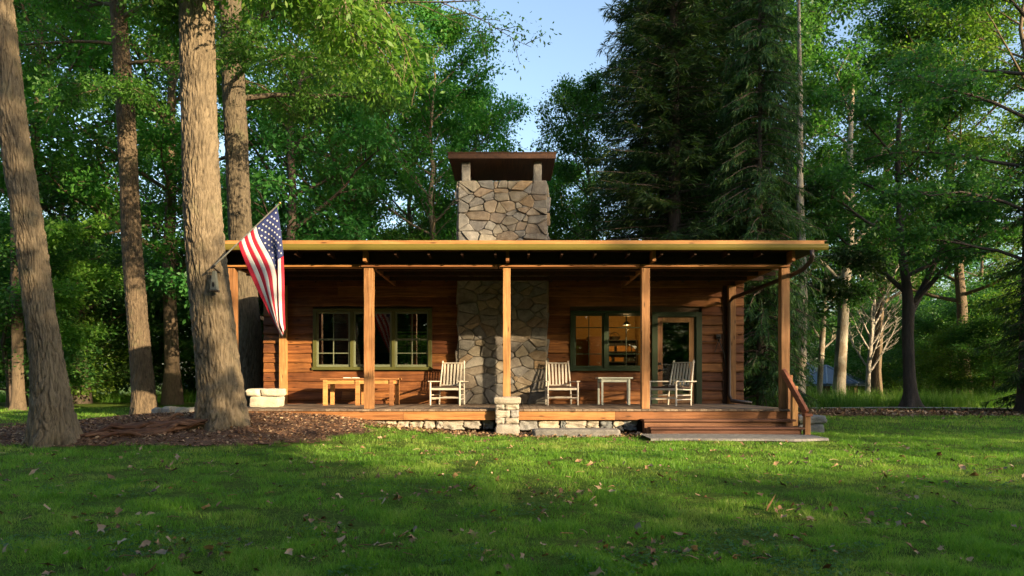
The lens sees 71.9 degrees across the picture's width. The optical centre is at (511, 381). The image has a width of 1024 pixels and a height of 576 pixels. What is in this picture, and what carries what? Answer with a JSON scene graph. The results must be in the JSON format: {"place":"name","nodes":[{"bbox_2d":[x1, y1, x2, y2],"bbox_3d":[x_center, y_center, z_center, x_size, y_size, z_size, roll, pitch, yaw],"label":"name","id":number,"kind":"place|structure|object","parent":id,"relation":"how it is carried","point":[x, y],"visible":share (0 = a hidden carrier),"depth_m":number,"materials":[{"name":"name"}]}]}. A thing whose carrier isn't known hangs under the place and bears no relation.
{"place":"outdoors","nodes":[
{"label":"outdoors","id":0,"kind":"place"},
{"bbox_2d":[0,387,196,402],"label":"tall grass","id":1,"kind":"structure","parent":0,"point":[116,396],"depth_m":33.31,"materials":[{"name":"plant"}]},
{"bbox_2d":[0,385,1023,575],"bbox_3d":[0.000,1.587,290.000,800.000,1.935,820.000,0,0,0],"label":"ground","id":2,"kind":"structure","parent":0,"point":[357,523],"depth_m":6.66,"materials":[{"name":"green plant"}]},
{"bbox_2d":[0,210,123,409],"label":"young tree","id":3,"kind":"object","parent":2,"relation":"on","point":[79,282],"visible":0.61,"depth_m":23.36,"materials":[{"name":"green plant"}]},
{"bbox_2d":[0,209,124,408],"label":"understory tree","id":4,"kind":"object","parent":2,"relation":"on","point":[63,261],"visible":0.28,"depth_m":24.83,"materials":[{"name":"green plant"}]},
{"bbox_2d":[0,203,126,394],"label":"understory tree","id":5,"kind":"object","parent":2,"relation":"on","point":[4,214],"visible":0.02,"depth_m":30.70,"materials":[{"name":"green plant"}]},
{"bbox_2d":[0,258,130,403],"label":"understory tree","id":6,"kind":"object","parent":2,"relation":"on","point":[112,360],"visible":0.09,"depth_m":30.80,"materials":[{"name":"green plant"}]},
{"bbox_2d":[0,248,162,392],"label":"understory tree","id":7,"kind":"object","parent":2,"relation":"on","point":[124,370],"visible":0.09,"depth_m":31.98,"materials":[{"name":"green plant"}]},
{"bbox_2d":[0,0,182,406],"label":"broadleaf tree","id":8,"kind":"object","parent":2,"relation":"on","point":[72,139],"visible":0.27,"depth_m":27.01,"materials":[{"name":"green plant"}]},
{"bbox_2d":[0,0,224,403],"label":"broadleaf tree","id":9,"kind":"object","parent":2,"relation":"on","point":[63,214],"visible":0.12,"depth_m":29.45,"materials":[{"name":"green plant"}]},
{"bbox_2d":[66,233,191,393],"bbox_3d":[-20.516,-3.358,37.363,10.260,9.042,10.928,0,0,39],"label":"understory tree","id":10,"kind":"object","parent":2,"relation":"on","point":[160,360],"visible":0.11,"depth_m":35.58,"materials":[{"name":"green plant"}]},
{"bbox_2d":[40,99,228,365],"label":"broadleaf tree","id":11,"kind":"object","parent":2,"relation":"on","point":[145,186],"visible":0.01,"depth_m":43.79,"materials":[{"name":"green plant"}]},
{"bbox_2d":[97,284,196,394],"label":"understory tree","id":12,"kind":"object","parent":2,"relation":"on","point":[191,368],"visible":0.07,"depth_m":36.47,"materials":[{"name":"green plant"}]},
{"bbox_2d":[0,0,332,404],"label":"broadleaf tree","id":13,"kind":"object","parent":2,"relation":"on","point":[172,387],"visible":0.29,"depth_m":27.12,"materials":[{"name":"green plant"}]},
{"bbox_2d":[14,0,336,414],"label":"tall tree","id":14,"kind":"object","parent":2,"relation":"on","point":[126,89],"visible":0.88,"depth_m":19.27,"materials":[{"name":"brown plant"}]},
{"bbox_2d":[175,407,189,412],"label":"edging stone","id":15,"kind":"object","parent":2,"relation":"on","point":[182,410],"visible":0.47,"depth_m":13.04,"materials":[{"name":"stone"}]},
{"bbox_2d":[0,411,379,446],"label":"mulch bed","id":16,"kind":"object","parent":2,"relation":"on","point":[218,437],"visible":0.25,"depth_m":10.93,"materials":[{"name":"wood"}]},
{"bbox_2d":[0,0,253,448],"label":"tall tree","id":17,"kind":"object","parent":16,"relation":"on","point":[52,419],"visible":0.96,"depth_m":10.36,"materials":[{"name":"brown plant"}]},
{"bbox_2d":[178,0,456,431],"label":"tall tree","id":18,"kind":"object","parent":16,"relation":"on","point":[221,403],"visible":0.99,"depth_m":11.32,"materials":[{"name":"brown plant"}]},
{"bbox_2d":[209,271,219,291],"bbox_3d":[-4.686,-1.584,11.120,0.130,0.330,0.120,0,0,0],"label":"birdhouse","id":19,"kind":"object","parent":18,"relation":"attached to","point":[214,286],"visible":1,"depth_m":11.08,"materials":[{"name":"wood"}]},
{"bbox_2d":[211,202,285,337],"bbox_3d":[-4.154,-1.742,11.031,1.230,2.144,0.358,0,0,14],"label":"flag","id":20,"kind":"object","parent":18,"relation":"attached to","point":[260,246],"visible":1,"depth_m":10.99,"materials":[{"name":"fabric"}]},
{"bbox_2d":[120,266,263,392],"bbox_3d":[-17.826,-3.000,39.535,10.260,9.042,10.928,0,0,2],"label":"understory tree","id":21,"kind":"object","parent":2,"relation":"on","point":[179,352],"visible":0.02,"depth_m":37.76,"materials":[{"name":"green plant"}]},
{"bbox_2d":[150,260,263,393],"bbox_3d":[-14.461,-3.270,37.877,10.928,9.042,10.260,0,0,16],"label":"understory tree","id":22,"kind":"object","parent":2,"relation":"on","point":[181,343],"visible":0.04,"depth_m":35.32,"materials":[{"name":"green plant"}]},
{"bbox_2d":[153,227,300,366],"bbox_3d":[-11.858,-3.438,36.464,10.260,9.042,10.928,0,0,-3],"label":"understory tree","id":23,"kind":"object","parent":2,"relation":"on","point":[261,306],"visible":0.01,"depth_m":33.84,"materials":[{"name":"green plant"}]},
{"bbox_2d":[250,396,284,406],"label":"stone block","id":24,"kind":"structure","parent":2,"relation":"on","point":[266,401],"depth_m":13.81,"materials":[{"name":"stone"}]},
{"bbox_2d":[246,388,264,395],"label":"stone block","id":25,"kind":"structure","parent":24,"relation":"on","point":[253,392],"depth_m":13.77,"materials":[{"name":"stone"}]},
{"bbox_2d":[261,388,286,395],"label":"stone block","id":26,"kind":"structure","parent":24,"relation":"on","point":[274,392],"depth_m":13.77,"materials":[{"name":"stone"}]},
{"bbox_2d":[137,0,462,323],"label":"broadleaf tree","id":27,"kind":"object","parent":2,"relation":"on","point":[355,228],"visible":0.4,"depth_m":25.08,"materials":[{"name":"green plant"}]},
{"bbox_2d":[219,76,441,238],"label":"broadleaf tree","id":28,"kind":"object","parent":2,"relation":"on","point":[300,189],"visible":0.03,"depth_m":41.63,"materials":[{"name":"green plant"}]},
{"bbox_2d":[217,0,456,239],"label":"broadleaf tree","id":29,"kind":"object","parent":2,"relation":"on","point":[393,235],"visible":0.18,"depth_m":28.62,"materials":[{"name":"green plant"}]},
{"bbox_2d":[138,0,561,405],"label":"tall tree","id":30,"kind":"object","parent":2,"relation":"on","point":[235,97],"visible":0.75,"depth_m":17.93,"materials":[{"name":"green plant"}]},
{"bbox_2d":[320,62,477,239],"bbox_3d":[-5.831,-7.728,35.843,11.472,17.614,9.964,0,0,29],"label":"broadleaf tree","id":31,"kind":"object","parent":2,"relation":"on","point":[408,213],"visible":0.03,"depth_m":34.98,"materials":[{"name":"green plant"}]},
{"bbox_2d":[397,420,410,426],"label":"foundation stone","id":32,"kind":"object","parent":2,"relation":"on","point":[405,423],"visible":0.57,"depth_m":13.09,"materials":[{"name":"stone"}]},
{"bbox_2d":[397,332,426,364],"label":"understory tree","id":33,"kind":"object","parent":2,"relation":"on","point":[424,347],"visible":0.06,"depth_m":25.37,"materials":[{"name":"green plant"}]},
{"bbox_2d":[409,420,423,427],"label":"foundation stone","id":34,"kind":"object","parent":2,"relation":"on","point":[415,423],"visible":0.76,"depth_m":13.09,"materials":[{"name":"stone"}]},
{"bbox_2d":[397,238,436,364],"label":"understory tree","id":35,"kind":"object","parent":2,"relation":"on","point":[414,343],"visible":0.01,"depth_m":26.55,"materials":[{"name":"green plant"}]},
{"bbox_2d":[423,420,434,428],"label":"foundation stone","id":36,"kind":"object","parent":2,"relation":"on","point":[429,423],"visible":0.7,"depth_m":13.09,"materials":[{"name":"stone"}]},
{"bbox_2d":[334,0,536,239],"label":"broadleaf tree","id":37,"kind":"object","parent":2,"relation":"on","point":[415,184],"visible":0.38,"depth_m":29.60,"materials":[{"name":"green plant"}]},
{"bbox_2d":[442,420,464,429],"bbox_3d":[-1.089,0.792,13.234,0.442,0.207,0.350,0,0,0],"label":"foundation stone","id":38,"kind":"object","parent":2,"relation":"on","point":[453,424],"visible":0.77,"depth_m":13.09,"materials":[{"name":"stone"}]},
{"bbox_2d":[463,420,481,428],"bbox_3d":[-0.737,0.783,13.230,0.349,0.189,0.354,0,0,0],"label":"foundation stone","id":39,"kind":"object","parent":2,"relation":"on","point":[472,424],"visible":0.88,"depth_m":13.08,"materials":[{"name":"stone"}]},
{"bbox_2d":[409,77,561,239],"bbox_3d":[-1.350,-7.345,37.485,10.575,16.992,9.185,0,0,-42],"label":"broadleaf tree","id":40,"kind":"object","parent":2,"relation":"on","point":[472,109],"visible":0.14,"depth_m":35.69,"materials":[{"name":"green plant"}]},
{"bbox_2d":[482,420,494,429],"bbox_3d":[-0.436,0.795,13.234,0.253,0.204,0.354,0,0,0],"label":"foundation stone","id":41,"kind":"object","parent":2,"relation":"on","point":[488,424],"visible":0.85,"depth_m":13.09,"materials":[{"name":"stone"}]},
{"bbox_2d":[0,434,1012,561],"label":"twigs","id":42,"kind":"object","parent":2,"relation":"on","point":[509,494],"visible":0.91,"depth_m":6.62,"materials":[{"name":"brown wood"}]},
{"bbox_2d":[0,424,1023,575],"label":"clover","id":43,"kind":"object","parent":2,"relation":"on","point":[443,560],"visible":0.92,"depth_m":5.27,"materials":[{"name":"green plant"}]},
{"bbox_2d":[0,406,1023,575],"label":"fallen leaves","id":44,"kind":"object","parent":2,"relation":"on","point":[861,410],"depth_m":8.03,"materials":[{"name":"brown plant"}]},
{"bbox_2d":[225,152,828,434],"bbox_3d":[-0.014,-1.958,17.210,11.352,6.315,9.780,0,0,0],"label":"cabin","id":45,"kind":"object","parent":2,"relation":"on","point":[504,297],"visible":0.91,"depth_m":15.90,"materials":[{"name":"brown wood"}]},
{"bbox_2d":[320,378,401,404],"bbox_3d":[-3.245,0.209,15.258,1.641,0.578,0.617,0,0,0],"label":"porch table","id":46,"kind":"object","parent":45,"relation":"on","point":[357,382],"visible":0.95,"depth_m":15.00,"materials":[{"name":"brown wood"}]},
{"bbox_2d":[312,308,432,369],"bbox_3d":[-3.191,-0.978,16.172,2.762,1.405,0.155,0,0,0],"label":"window","id":47,"kind":"structure","parent":45,"relation":"in","point":[351,312],"depth_m":16.13,"materials":[{"name":"green paint"}]},
{"bbox_2d":[397,333,426,364],"bbox_3d":[-3.000,-0.900,21.525,1.200,1.200,0.050,0,0,0],"label":"window frame","id":48,"kind":"structure","parent":45,"relation":"in","point":[407,334],"depth_m":21.50,"materials":[{"name":"wood"}]},
{"bbox_2d":[428,361,468,404],"bbox_3d":[-1.371,0.012,15.407,0.729,0.975,0.796,0,0,10],"label":"porch chair","id":49,"kind":"object","parent":45,"relation":"on","point":[456,387],"visible":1,"depth_m":15.62,"materials":[{"name":"paint"}]},
{"bbox_2d":[542,361,579,404],"bbox_3d":[1.048,0.012,15.408,0.729,0.975,0.796,0,0,-6],"label":"porch chair","id":50,"kind":"object","parent":45,"relation":"on","point":[550,387],"visible":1,"depth_m":15.64,"materials":[{"name":"paint"}]},
{"bbox_2d":[586,336,601,365],"bbox_3d":[2.220,-0.350,18.775,0.440,1.700,0.390,0,0,0],"label":"cabinet","id":51,"kind":"object","parent":45,"relation":"on","point":[595,350],"visible":0.31,"depth_m":18.59,"materials":[{"name":"wood"}]},
{"bbox_2d":[569,311,639,370],"bbox_3d":[2.225,-0.940,16.172,1.829,1.380,0.155,0,0,0],"label":"window","id":52,"kind":"structure","parent":45,"relation":"in","point":[605,315],"depth_m":16.13,"materials":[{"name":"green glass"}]},
{"bbox_2d":[596,377,632,404],"bbox_3d":[2.228,0.198,15.428,0.754,0.600,0.457,0,0,0],"label":"side table","id":53,"kind":"object","parent":45,"relation":"on","point":[613,379],"visible":0.97,"depth_m":15.23,"materials":[{"name":"white paint"}]},
{"bbox_2d":[609,340,636,365],"bbox_3d":[2.905,-0.311,18.900,0.850,1.622,0.320,0,0,0],"label":"shelf unit","id":54,"kind":"object","parent":45,"relation":"on","point":[631,358],"visible":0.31,"depth_m":19.03,"materials":[{"name":"wood"}]},
{"bbox_2d":[650,360,696,405],"bbox_3d":[3.434,0.012,15.041,0.836,0.975,0.744,0,0,-42],"label":"porch chair","id":55,"kind":"object","parent":45,"relation":"on","point":[676,387],"visible":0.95,"depth_m":15.08,"materials":[{"name":"paint"}]},
{"bbox_2d":[658,317,693,402],"bbox_3d":[3.755,-0.498,16.165,0.840,1.975,0.110,0,0,0],"label":"door","id":56,"kind":"structure","parent":45,"relation":"in","point":[661,320],"depth_m":16.17,"materials":[{"name":"brown wood"}]},
{"bbox_2d":[715,334,725,367],"bbox_3d":[4.756,-0.686,16.097,0.278,0.801,0.116,0,0,0],"label":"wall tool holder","id":57,"kind":"object","parent":45,"relation":"attached to","point":[718,336],"depth_m":16.09,"materials":[{"name":"metal"}]},
{"bbox_2d":[518,420,537,430],"bbox_3d":[0.310,0.795,13.226,0.391,0.213,0.348,0,0,0],"label":"foundation stone","id":58,"kind":"object","parent":2,"relation":"on","point":[526,425],"visible":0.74,"depth_m":13.08,"materials":[{"name":"stone"}]},
{"bbox_2d":[538,420,560,427],"bbox_3d":[0.690,0.798,13.241,0.469,0.215,0.354,0,0,0],"label":"foundation stone","id":59,"kind":"object","parent":2,"relation":"on","point":[548,423],"visible":0.66,"depth_m":13.09,"materials":[{"name":"stone"}]},
{"bbox_2d":[565,420,585,427],"bbox_3d":[1.183,0.789,13.230,0.437,0.202,0.351,0,0,0],"label":"foundation stone","id":60,"kind":"object","parent":2,"relation":"on","point":[575,424],"visible":0.71,"depth_m":13.08,"materials":[{"name":"stone"}]},
{"bbox_2d":[531,428,620,437],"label":"stone slab","id":61,"kind":"structure","parent":2,"relation":"on","point":[577,432],"depth_m":12.42,"materials":[{"name":"stone"}]},
{"bbox_2d":[548,214,604,239],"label":"understory tree","id":62,"kind":"object","parent":2,"relation":"on","point":[553,236],"visible":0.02,"depth_m":35.87,"materials":[{"name":"green plant"}]},
{"bbox_2d":[548,157,616,239],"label":"broadleaf tree","id":63,"kind":"object","parent":2,"relation":"on","point":[577,199],"visible":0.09,"depth_m":41.90,"materials":[{"name":"green plant"}]},
{"bbox_2d":[585,420,598,427],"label":"foundation stone","id":64,"kind":"object","parent":2,"relation":"on","point":[592,423],"visible":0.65,"depth_m":13.09,"materials":[{"name":"stone"}]},
{"bbox_2d":[526,62,660,239],"bbox_3d":[4.274,-6.883,33.364,9.687,15.748,8.414,0,0,-9],"label":"broadleaf tree","id":65,"kind":"object","parent":2,"relation":"on","point":[573,101],"visible":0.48,"depth_m":31.97,"materials":[{"name":"green plant"}]},
{"bbox_2d":[599,420,612,427],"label":"foundation stone","id":66,"kind":"object","parent":2,"relation":"on","point":[605,423],"visible":0.65,"depth_m":13.08,"materials":[{"name":"stone"}]},
{"bbox_2d":[612,420,623,430],"bbox_3d":[1.968,0.804,13.232,0.229,0.203,0.357,0,0,0],"label":"foundation stone","id":67,"kind":"object","parent":2,"relation":"on","point":[617,424],"visible":0.76,"depth_m":13.08,"materials":[{"name":"stone"}]},
{"bbox_2d":[621,420,637,430],"bbox_3d":[2.186,0.797,13.226,0.305,0.218,0.364,0,0,0],"label":"foundation stone","id":68,"kind":"object","parent":2,"relation":"on","point":[629,425],"visible":0.83,"depth_m":13.08,"materials":[{"name":"stone"}]},
{"bbox_2d":[593,0,707,239],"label":"spruce tree","id":69,"kind":"object","parent":2,"relation":"on","point":[631,145],"visible":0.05,"depth_m":28.89,"materials":[{"name":"green plant"}]},
{"bbox_2d":[572,0,793,394],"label":"spruce tree","id":70,"kind":"object","parent":2,"relation":"on","point":[672,74],"visible":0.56,"depth_m":23.86,"materials":[{"name":"green plant"}]},
{"bbox_2d":[620,0,755,364],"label":"spruce tree","id":71,"kind":"object","parent":2,"relation":"on","point":[689,170],"depth_m":30.16,"materials":[{"name":"green plant"}]},
{"bbox_2d":[624,0,839,379],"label":"spruce tree","id":72,"kind":"object","parent":2,"relation":"on","point":[819,315],"visible":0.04,"depth_m":27.01,"materials":[{"name":"green plant"}]},
{"bbox_2d":[702,0,833,411],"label":"hemlock tree","id":73,"kind":"object","parent":2,"relation":"on","point":[769,55],"visible":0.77,"depth_m":22.14,"materials":[{"name":"green plant"}]},
{"bbox_2d":[752,316,857,395],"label":"understory tree","id":74,"kind":"object","parent":2,"relation":"on","point":[830,346],"visible":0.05,"depth_m":56.03,"materials":[{"name":"green plant"}]},
{"bbox_2d":[793,424,823,432],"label":"stone block","id":75,"kind":"structure","parent":2,"relation":"on","point":[818,428],"depth_m":13.90,"materials":[{"name":"stone"}]},
{"bbox_2d":[715,0,909,408],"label":"slim tree","id":76,"kind":"object","parent":2,"relation":"on","point":[865,261],"visible":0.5,"depth_m":23.89,"materials":[{"name":"green plant"}]},
{"bbox_2d":[764,158,870,368],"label":"broadleaf tree","id":77,"kind":"object","parent":2,"relation":"on","point":[792,279],"visible":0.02,"depth_m":58.69,"materials":[{"name":"green plant"}]},
{"bbox_2d":[809,250,852,398],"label":"sapling","id":78,"kind":"object","parent":2,"relation":"on","point":[822,346],"visible":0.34,"depth_m":32.91,"materials":[{"name":"green plant"}]},
{"bbox_2d":[806,365,864,396],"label":"tent","id":79,"kind":"object","parent":2,"relation":"on","point":[828,371],"visible":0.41,"depth_m":43.45,"materials":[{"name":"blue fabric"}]},
{"bbox_2d":[807,308,870,390],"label":"understory tree","id":80,"kind":"object","parent":2,"relation":"on","point":[847,387],"visible":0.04,"depth_m":58.40,"materials":[{"name":"green plant"}]},
{"bbox_2d":[701,0,1002,361],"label":"broadleaf tree","id":81,"kind":"object","parent":2,"relation":"on","point":[814,17],"visible":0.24,"depth_m":31.42,"materials":[{"name":"green plant"}]},
{"bbox_2d":[783,41,941,397],"bbox_3d":[14.934,-6.388,31.411,7.104,15.235,6.234,0,0,0],"label":"sycamore tree","id":82,"kind":"object","parent":2,"relation":"on","point":[840,362],"visible":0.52,"depth_m":30.38,"materials":[{"name":"green plant"}]},
{"bbox_2d":[824,322,901,395],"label":"understory tree","id":83,"kind":"object","parent":2,"relation":"on","point":[857,336],"visible":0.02,"depth_m":52.69,"materials":[{"name":"green plant"}]},
{"bbox_2d":[794,223,946,350],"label":"broadleaf tree","id":84,"kind":"object","parent":2,"relation":"on","point":[870,285],"visible":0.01,"depth_m":69.62,"materials":[{"name":"green plant"}]},
{"bbox_2d":[833,246,921,393],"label":"bare tree","id":85,"kind":"object","parent":2,"relation":"on","point":[872,322],"visible":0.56,"depth_m":34.91,"materials":[{"name":"white plant"}]},
{"bbox_2d":[826,294,954,394],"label":"understory tree","id":86,"kind":"object","parent":2,"relation":"on","point":[854,369],"visible":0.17,"depth_m":43.92,"materials":[{"name":"green plant"}]},
{"bbox_2d":[832,230,953,371],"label":"broadleaf tree","id":87,"kind":"object","parent":2,"relation":"on","point":[923,297],"visible":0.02,"depth_m":58.70,"materials":[{"name":"green plant"}]},
{"bbox_2d":[777,0,1011,395],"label":"broadleaf tree","id":88,"kind":"object","parent":2,"relation":"on","point":[871,26],"visible":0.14,"depth_m":34.60,"materials":[{"name":"green plant"}]},
{"bbox_2d":[863,330,933,395],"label":"understory tree","id":89,"kind":"object","parent":2,"relation":"on","point":[886,381],"visible":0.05,"depth_m":43.54,"materials":[{"name":"green plant"}]},
{"bbox_2d":[786,66,1022,406],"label":"forked tree","id":90,"kind":"object","parent":2,"relation":"on","point":[983,213],"visible":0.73,"depth_m":25.17,"materials":[{"name":"green plant"}]},
{"bbox_2d":[828,0,1023,394],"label":"broadleaf tree","id":91,"kind":"object","parent":2,"relation":"on","point":[960,290],"visible":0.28,"depth_m":31.92,"materials":[{"name":"green plant"}]},
{"bbox_2d":[832,0,1023,412],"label":"edge tree","id":92,"kind":"object","parent":2,"relation":"on","point":[919,78],"visible":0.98,"depth_m":22.29,"materials":[{"name":"green plant"}]},
{"bbox_2d":[881,302,994,393],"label":"understory tree","id":93,"kind":"object","parent":2,"relation":"on","point":[899,372],"visible":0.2,"depth_m":38.01,"materials":[{"name":"green plant"}]},
{"bbox_2d":[888,321,999,395],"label":"understory tree","id":94,"kind":"object","parent":2,"relation":"on","point":[943,367],"visible":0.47,"depth_m":30.55,"materials":[{"name":"green plant"}]},
{"bbox_2d":[883,277,1007,395],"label":"understory tree","id":95,"kind":"object","parent":2,"relation":"on","point":[949,293],"visible":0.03,"depth_m":44.88,"materials":[{"name":"green plant"}]},
{"bbox_2d":[886,0,1023,219],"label":"broadleaf tree","id":96,"kind":"object","parent":2,"relation":"on","point":[968,22],"visible":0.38,"depth_m":29.96,"materials":[{"name":"green plant"}]},
{"bbox_2d":[914,287,1018,393],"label":"understory tree","id":97,"kind":"object","parent":2,"relation":"on","point":[952,310],"visible":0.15,"depth_m":35.48,"materials":[{"name":"green plant"}]},
{"bbox_2d":[913,238,1021,303],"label":"broadleaf tree","id":98,"kind":"object","parent":2,"relation":"on","point":[965,273],"visible":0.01,"depth_m":70.93,"materials":[{"name":"green plant"}]},
{"bbox_2d":[914,266,1020,382],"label":"understory tree","id":99,"kind":"object","parent":2,"relation":"on","point":[971,284],"visible":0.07,"depth_m":37.89,"materials":[{"name":"green plant"}]},
{"bbox_2d":[920,171,1022,294],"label":"broadleaf tree","id":100,"kind":"object","parent":2,"relation":"on","point":[1006,260],"visible":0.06,"depth_m":51.13,"materials":[{"name":"green plant"}]},
{"bbox_2d":[925,312,1018,397],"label":"understory tree","id":101,"kind":"object","parent":2,"relation":"on","point":[975,338],"visible":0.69,"depth_m":28.74,"materials":[{"name":"green plant"}]},
{"bbox_2d":[926,281,1020,390],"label":"understory tree","id":102,"kind":"object","parent":2,"relation":"on","point":[998,304],"visible":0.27,"depth_m":29.48,"materials":[{"name":"green plant"}]},
{"bbox_2d":[966,90,1023,412],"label":"hemlock tree","id":103,"kind":"object","parent":2,"relation":"on","point":[1016,330],"visible":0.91,"depth_m":22.78,"materials":[{"name":"green plant"}]},
{"bbox_2d":[0,0,1023,384],"label":"sky","id":104,"kind":"structure","parent":0,"point":[580,24],"materials":[{"name":"blue"}]},
{"bbox_2d":[641,434,828,441],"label":"pavement","id":105,"kind":"structure","parent":0,"point":[750,437],"depth_m":11.69,"materials":[{"name":"concrete"}]},
{"bbox_2d":[798,415,826,423],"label":"stone block","id":106,"kind":"structure","parent":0,"point":[818,419],"depth_m":13.88,"materials":[{"name":"stone"}]},
{"bbox_2d":[750,382,1016,407],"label":"tall grass","id":107,"kind":"structure","parent":0,"point":[883,399],"depth_m":26.76,"materials":[{"name":"plant"}]},
{"bbox_2d":[813,407,1012,408],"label":"path","id":108,"kind":"structure","parent":0,"point":[896,407],"depth_m":25.15,"materials":[{"name":"stone"}]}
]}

